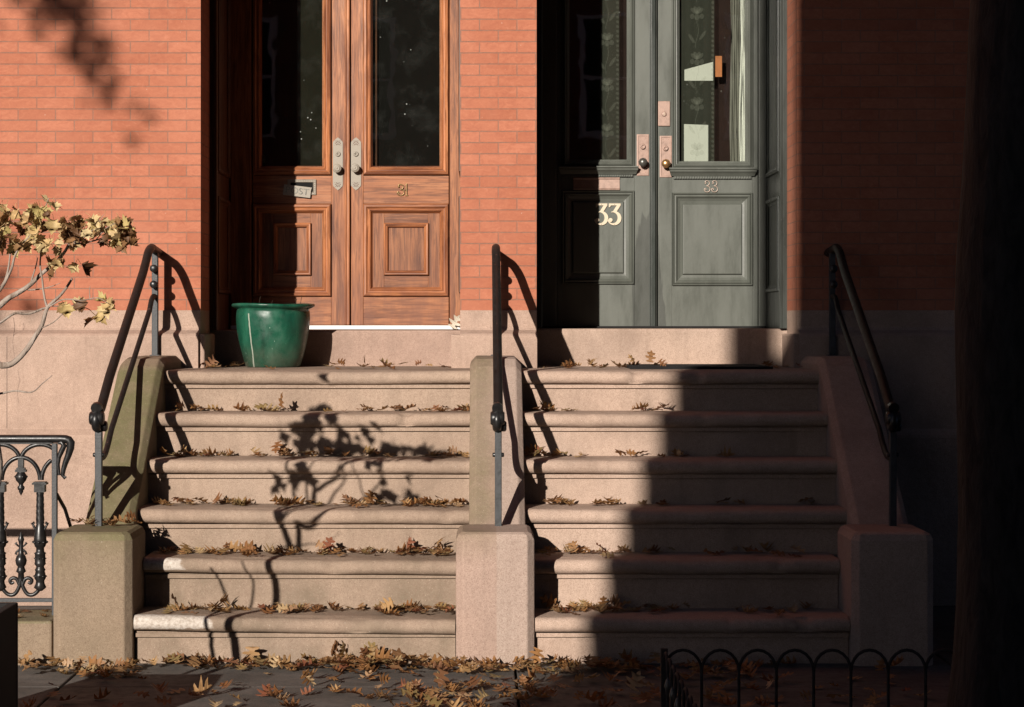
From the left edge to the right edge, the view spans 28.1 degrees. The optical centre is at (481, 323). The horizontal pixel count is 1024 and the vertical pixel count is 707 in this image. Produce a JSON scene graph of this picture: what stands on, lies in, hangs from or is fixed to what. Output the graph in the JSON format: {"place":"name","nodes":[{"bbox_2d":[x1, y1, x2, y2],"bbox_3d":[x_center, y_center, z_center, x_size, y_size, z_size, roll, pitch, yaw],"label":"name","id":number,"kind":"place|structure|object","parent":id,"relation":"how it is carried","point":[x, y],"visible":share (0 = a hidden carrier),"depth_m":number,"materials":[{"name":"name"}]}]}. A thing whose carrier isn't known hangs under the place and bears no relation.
{"place":"outdoors","nodes":[
{"label":"outdoors","id":0,"kind":"place"},
{"bbox_2d":[18,606,955,706],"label":"sidewalk","id":1,"kind":"structure","parent":0,"point":[34,682],"depth_m":9.06,"materials":[{"name":"stone"}]},
{"bbox_2d":[0,602,17,706],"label":"planter","id":2,"kind":"object","parent":1,"relation":"on","point":[8,654],"visible":1,"depth_m":7.65,"materials":[{"name":"black rubber"}]},
{"bbox_2d":[0,194,139,484],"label":"maple shrub","id":3,"kind":"object","parent":2,"relation":"on","point":[117,231],"visible":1,"depth_m":7.70,"materials":[{"name":"yellow plant"}]},
{"bbox_2d":[18,609,52,664],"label":"fence kerb","id":4,"kind":"structure","parent":1,"relation":"on","point":[35,632],"depth_m":9.57,"materials":[{"name":"beige stone"}]},
{"bbox_2d":[0,435,74,614],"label":"iron fence","id":5,"kind":"object","parent":4,"relation":"on","point":[40,541],"visible":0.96,"depth_m":9.76,"materials":[{"name":"black metal"}]},
{"bbox_2d":[0,0,496,605],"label":"row house","id":6,"kind":"structure","parent":1,"relation":"on","point":[334,162],"depth_m":11.72,"materials":[{"name":"red brick"}]},
{"bbox_2d":[252,0,350,324],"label":"door","id":7,"kind":"structure","parent":6,"relation":"in","point":[301,206],"depth_m":12.87,"materials":[{"name":"brown wood"}]},
{"bbox_2d":[351,0,448,324],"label":"door","id":8,"kind":"structure","parent":6,"relation":"in","point":[400,205],"depth_m":12.87,"materials":[{"name":"brown wood"}]},
{"bbox_2d":[448,315,459,328],"bbox_3d":[-0.162,-0.007,12.736,0.095,0.095,0.026,0,0,-5],"label":"oak leaf","id":9,"kind":"object","parent":6,"relation":"on","point":[455,320],"visible":0.95,"depth_m":12.74,"materials":[{"name":"brown plant"}]},
{"bbox_2d":[53,355,469,668],"bbox_3d":[-1.029,0.915,10.865,1.948,1.464,2.630,0,0,0],"label":"stoop","id":10,"kind":"object","parent":1,"relation":"on","point":[117,585],"visible":0.94,"depth_m":10.19,"materials":[{"name":"beige stone"}]},
{"bbox_2d":[89,244,162,525],"bbox_3d":[-1.844,0.276,10.765,0.078,1.442,1.914,0,0,0],"label":"handrail","id":11,"kind":"object","parent":10,"relation":"on","point":[98,423],"visible":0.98,"depth_m":10.48,"materials":[{"name":"black metal"}]},
{"bbox_2d":[171,593,178,607],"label":"oak leaf","id":12,"kind":"object","parent":10,"relation":"on","point":[173,597],"visible":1,"depth_m":9.76,"materials":[{"name":"brown plant"}]},
{"bbox_2d":[171,602,186,610],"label":"oak leaf","id":13,"kind":"object","parent":10,"relation":"on","point":[179,608],"visible":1,"depth_m":9.78,"materials":[{"name":"brown plant"}]},
{"bbox_2d":[180,445,187,453],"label":"oak leaf","id":14,"kind":"object","parent":10,"relation":"on","point":[184,450],"visible":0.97,"depth_m":10.65,"materials":[{"name":"brown plant"}]},
{"bbox_2d":[179,543,192,552],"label":"oak leaf","id":15,"kind":"object","parent":10,"relation":"on","point":[186,548],"visible":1,"depth_m":10.06,"materials":[{"name":"brown plant"}]},
{"bbox_2d":[187,603,197,609],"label":"oak leaf","id":16,"kind":"object","parent":10,"relation":"on","point":[191,606],"visible":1,"depth_m":9.80,"materials":[{"name":"brown plant"}]},
{"bbox_2d":[194,547,203,553],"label":"oak leaf","id":17,"kind":"object","parent":10,"relation":"on","point":[197,549],"visible":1,"depth_m":10.09,"materials":[{"name":"brown plant"}]},
{"bbox_2d":[193,497,207,502],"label":"oak leaf","id":18,"kind":"object","parent":10,"relation":"on","point":[204,500],"visible":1,"depth_m":10.40,"materials":[{"name":"brown plant"}]},
{"bbox_2d":[204,545,217,552],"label":"oak leaf","id":19,"kind":"object","parent":10,"relation":"on","point":[213,550],"visible":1,"depth_m":10.06,"materials":[{"name":"brown plant"}]},
{"bbox_2d":[208,600,223,607],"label":"oak leaf","id":20,"kind":"object","parent":10,"relation":"on","point":[216,604],"visible":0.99,"depth_m":9.79,"materials":[{"name":"brown plant"}]},
{"bbox_2d":[228,540,245,552],"bbox_3d":[-1.206,1.100,10.085,0.099,0.085,0.024,14,27,-2],"label":"oak leaf","id":21,"kind":"object","parent":10,"relation":"on","point":[234,547],"visible":0.99,"depth_m":10.08,"materials":[{"name":"brown plant"}]},
{"bbox_2d":[234,605,246,609],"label":"oak leaf","id":22,"kind":"object","parent":10,"relation":"on","point":[238,607],"visible":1,"depth_m":9.82,"materials":[{"name":"brown plant"}]},
{"bbox_2d":[242,549,251,554],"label":"oak leaf","id":23,"kind":"object","parent":10,"relation":"on","point":[244,553],"visible":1,"depth_m":9.99,"materials":[{"name":"brown plant"}]},
{"bbox_2d":[239,540,255,551],"bbox_3d":[-1.152,1.107,10.088,0.103,0.074,0.037,-5,-27,-17],"label":"oak leaf","id":24,"kind":"object","parent":10,"relation":"on","point":[251,547],"visible":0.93,"depth_m":10.10,"materials":[{"name":"brown plant"}]},
{"bbox_2d":[250,446,261,455],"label":"oak leaf","id":25,"kind":"object","parent":10,"relation":"on","point":[252,449],"visible":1,"depth_m":10.63,"materials":[{"name":"brown plant"}]},
{"bbox_2d":[254,403,267,409],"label":"oak leaf","id":26,"kind":"object","parent":10,"relation":"on","point":[259,406],"visible":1,"depth_m":10.91,"materials":[{"name":"brown plant"}]},
{"bbox_2d":[257,604,269,608],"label":"oak leaf","id":27,"kind":"object","parent":10,"relation":"on","point":[262,606],"visible":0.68,"depth_m":9.86,"materials":[{"name":"brown plant"}]},
{"bbox_2d":[263,543,276,552],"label":"oak leaf","id":28,"kind":"object","parent":10,"relation":"on","point":[272,550],"visible":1,"depth_m":10.02,"materials":[{"name":"brown plant"}]},
{"bbox_2d":[232,296,314,367],"bbox_3d":[-1.207,0.046,11.885,0.483,0.415,0.482,0,0,0],"label":"flower pot","id":29,"kind":"object","parent":10,"relation":"on","point":[273,335],"visible":1,"depth_m":11.72,"materials":[{"name":"green ceramic"}]},
{"bbox_2d":[270,441,281,453],"bbox_3d":[-1.065,0.645,10.679,0.085,0.015,0.097,-12,38,22],"label":"oak leaf","id":30,"kind":"object","parent":10,"relation":"on","point":[275,449],"visible":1,"depth_m":10.67,"materials":[{"name":"brown plant"}]},
{"bbox_2d":[270,495,283,503],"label":"oak leaf","id":31,"kind":"object","parent":10,"relation":"on","point":[276,500],"visible":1,"depth_m":10.30,"materials":[{"name":"brown plant"}]},
{"bbox_2d":[279,392,283,407],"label":"oak leaf","id":32,"kind":"object","parent":10,"relation":"on","point":[281,401],"visible":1,"depth_m":10.88,"materials":[{"name":"brown plant"}]},
{"bbox_2d":[276,603,287,612],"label":"oak leaf","id":33,"kind":"object","parent":10,"relation":"on","point":[279,607],"visible":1,"depth_m":9.70,"materials":[{"name":"brown plant"}]},
{"bbox_2d":[283,497,295,503],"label":"oak leaf","id":34,"kind":"object","parent":10,"relation":"on","point":[289,501],"visible":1,"depth_m":10.24,"materials":[{"name":"brown plant"}]},
{"bbox_2d":[282,604,297,612],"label":"oak leaf","id":35,"kind":"object","parent":10,"relation":"on","point":[290,608],"visible":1,"depth_m":9.70,"materials":[{"name":"brown plant"}]},
{"bbox_2d":[291,495,305,503],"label":"oak leaf","id":36,"kind":"object","parent":10,"relation":"on","point":[298,500],"visible":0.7,"depth_m":10.42,"materials":[{"name":"brown plant"}]},
{"bbox_2d":[301,603,311,610],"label":"oak leaf","id":37,"kind":"object","parent":10,"relation":"on","point":[307,606],"visible":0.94,"depth_m":9.81,"materials":[{"name":"brown plant"}]},
{"bbox_2d":[310,604,324,612],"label":"oak leaf","id":38,"kind":"object","parent":10,"relation":"on","point":[314,610],"visible":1,"depth_m":9.75,"materials":[{"name":"brown plant"}]},
{"bbox_2d":[315,540,325,551],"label":"oak leaf","id":39,"kind":"object","parent":10,"relation":"on","point":[320,545],"visible":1,"depth_m":10.11,"materials":[{"name":"brown plant"}]},
{"bbox_2d":[323,537,334,550],"bbox_3d":[-0.750,1.086,10.080,0.068,0.087,0.006,23,10,-1],"label":"oak leaf","id":40,"kind":"object","parent":10,"relation":"on","point":[329,542],"visible":1,"depth_m":10.08,"materials":[{"name":"brown plant"}]},
{"bbox_2d":[338,358,345,365],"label":"oak leaf","id":41,"kind":"object","parent":10,"relation":"on","point":[341,362],"visible":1,"depth_m":11.45,"materials":[{"name":"brown plant"}]},
{"bbox_2d":[364,445,372,451],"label":"oak leaf","id":42,"kind":"object","parent":10,"relation":"on","point":[367,449],"visible":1,"depth_m":10.71,"materials":[{"name":"brown plant"}]},
{"bbox_2d":[379,597,393,611],"bbox_3d":[-0.448,1.335,9.688,0.094,0.081,0.021,0,0,37],"label":"oak leaf","id":43,"kind":"object","parent":10,"relation":"on","point":[387,604],"visible":1,"depth_m":9.69,"materials":[{"name":"brown plant"}]},
{"bbox_2d":[389,608,399,614],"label":"oak leaf","id":44,"kind":"object","parent":10,"relation":"on","point":[391,612],"visible":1,"depth_m":9.66,"materials":[{"name":"brown plant"}]},
{"bbox_2d":[397,542,413,551],"bbox_3d":[-0.376,1.104,10.100,0.090,0.049,0.084,0,0,25],"label":"oak leaf","id":45,"kind":"object","parent":10,"relation":"on","point":[404,548],"visible":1,"depth_m":10.09,"materials":[{"name":"brown plant"}]},
{"bbox_2d":[402,497,417,505],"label":"oak leaf","id":46,"kind":"object","parent":10,"relation":"on","point":[411,502],"visible":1,"depth_m":10.28,"materials":[{"name":"brown plant"}]},
{"bbox_2d":[404,404,415,410],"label":"oak leaf","id":47,"kind":"object","parent":10,"relation":"on","point":[409,406],"visible":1,"depth_m":10.91,"materials":[{"name":"brown plant"}]},
{"bbox_2d":[406,536,415,547],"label":"oak leaf","id":48,"kind":"object","parent":10,"relation":"on","point":[409,541],"visible":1,"depth_m":10.11,"materials":[{"name":"brown plant"}]},
{"bbox_2d":[427,449,440,455],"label":"oak leaf","id":49,"kind":"object","parent":10,"relation":"on","point":[431,454],"visible":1,"depth_m":10.62,"materials":[{"name":"brown plant"}]},
{"bbox_2d":[430,404,441,410],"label":"oak leaf","id":50,"kind":"object","parent":10,"relation":"on","point":[435,406],"visible":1,"depth_m":10.91,"materials":[{"name":"brown plant"}]},
{"bbox_2d":[437,536,445,548],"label":"oak leaf","id":51,"kind":"object","parent":10,"relation":"on","point":[439,541],"visible":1,"depth_m":10.10,"materials":[{"name":"brown plant"}]},
{"bbox_2d":[444,604,455,612],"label":"oak leaf","id":52,"kind":"object","parent":10,"relation":"on","point":[450,608],"visible":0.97,"depth_m":9.70,"materials":[{"name":"brown plant"}]},
{"bbox_2d":[447,445,456,453],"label":"oak leaf","id":53,"kind":"object","parent":10,"relation":"on","point":[452,449],"visible":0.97,"depth_m":10.65,"materials":[{"name":"brown plant"}]},
{"bbox_2d":[451,498,465,502],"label":"oak leaf","id":54,"kind":"object","parent":10,"relation":"on","point":[460,500],"visible":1,"depth_m":10.39,"materials":[{"name":"brown plant"}]},
{"bbox_2d":[456,403,469,408],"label":"oak leaf","id":55,"kind":"object","parent":10,"relation":"on","point":[463,406],"visible":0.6,"depth_m":10.97,"materials":[{"name":"brown plant"}]},
{"bbox_2d":[388,648,406,671],"bbox_3d":[-0.383,1.538,9.356,0.101,0.130,0.013,22,-29,-22],"label":"oak leaf","id":56,"kind":"object","parent":1,"relation":"on","point":[398,652],"visible":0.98,"depth_m":9.36,"materials":[{"name":"brown plant"}]},
{"bbox_2d":[18,354,931,706],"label":"leaf litter","id":57,"kind":"object","parent":1,"relation":"on","point":[364,660],"visible":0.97,"depth_m":9.40,"materials":[{"name":"brown plant"}]},
{"bbox_2d":[456,355,533,675],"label":"stoop wall","id":58,"kind":"structure","parent":1,"relation":"on","point":[494,590],"depth_m":9.57,"materials":[{"name":"beige stone"}]},
{"bbox_2d":[490,244,506,525],"bbox_3d":[0.083,0.276,10.765,0.078,1.442,1.914,0,0,0],"label":"handrail","id":59,"kind":"object","parent":58,"relation":"on","point":[498,422],"visible":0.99,"depth_m":10.07,"materials":[{"name":"black metal"}]},
{"bbox_2d":[522,355,932,665],"bbox_3d":[1.163,0.915,10.865,1.903,1.464,2.630,0,0,0],"label":"stoop","id":60,"kind":"object","parent":1,"relation":"on","point":[858,574],"visible":0.97,"depth_m":10.19,"materials":[{"name":"beige stone"}]},
{"bbox_2d":[626,364,772,368],"bbox_3d":[1.218,0.246,11.660,0.786,0.014,0.720,0,0,0],"label":"door mat","id":61,"kind":"object","parent":60,"relation":"on","point":[700,366],"depth_m":11.30,"materials":[{"name":"black rubber"}]},
{"bbox_2d":[645,350,655,362],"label":"oak leaf","id":62,"kind":"object","parent":61,"relation":"on","point":[651,354],"visible":1,"depth_m":11.81,"materials":[{"name":"brown plant"}]},
{"bbox_2d":[824,244,901,525],"bbox_3d":[1.986,0.276,10.765,0.078,1.442,1.914,0,0,0],"label":"handrail","id":63,"kind":"object","parent":60,"relation":"on","point":[892,413],"visible":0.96,"depth_m":10.49,"materials":[{"name":"black metal"}]},
{"bbox_2d":[497,0,969,605],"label":"row house","id":64,"kind":"structure","parent":1,"relation":"on","point":[695,180],"depth_m":12.11,"materials":[{"name":"red brick"}]},
{"bbox_2d":[557,0,656,325],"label":"door","id":65,"kind":"structure","parent":64,"relation":"in","point":[607,49],"depth_m":12.82,"materials":[{"name":"grey paint"}]},
{"bbox_2d":[657,0,757,325],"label":"door","id":66,"kind":"structure","parent":64,"relation":"in","point":[707,211],"depth_m":12.82,"materials":[{"name":"grey paint"}]},
{"bbox_2d":[661,648,952,706],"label":"tree guard","id":67,"kind":"object","parent":1,"relation":"on","point":[668,690],"visible":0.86,"depth_m":7.21,"materials":[{"name":"metal"}]},
{"bbox_2d":[946,0,1023,706],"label":"street tree","id":68,"kind":"object","parent":1,"relation":"on","point":[987,668],"visible":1,"depth_m":6.51,"materials":[{"name":"brown plant"}]},
{"label":"oak leaf","id":69,"kind":"object","parent":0,"visible":0},
{"bbox_2d":[342,494,352,501],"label":"oak leaf","id":70,"kind":"object","parent":69,"relation":"on","point":[345,496],"visible":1,"depth_m":10.43,"materials":[{"name":"brown plant"}]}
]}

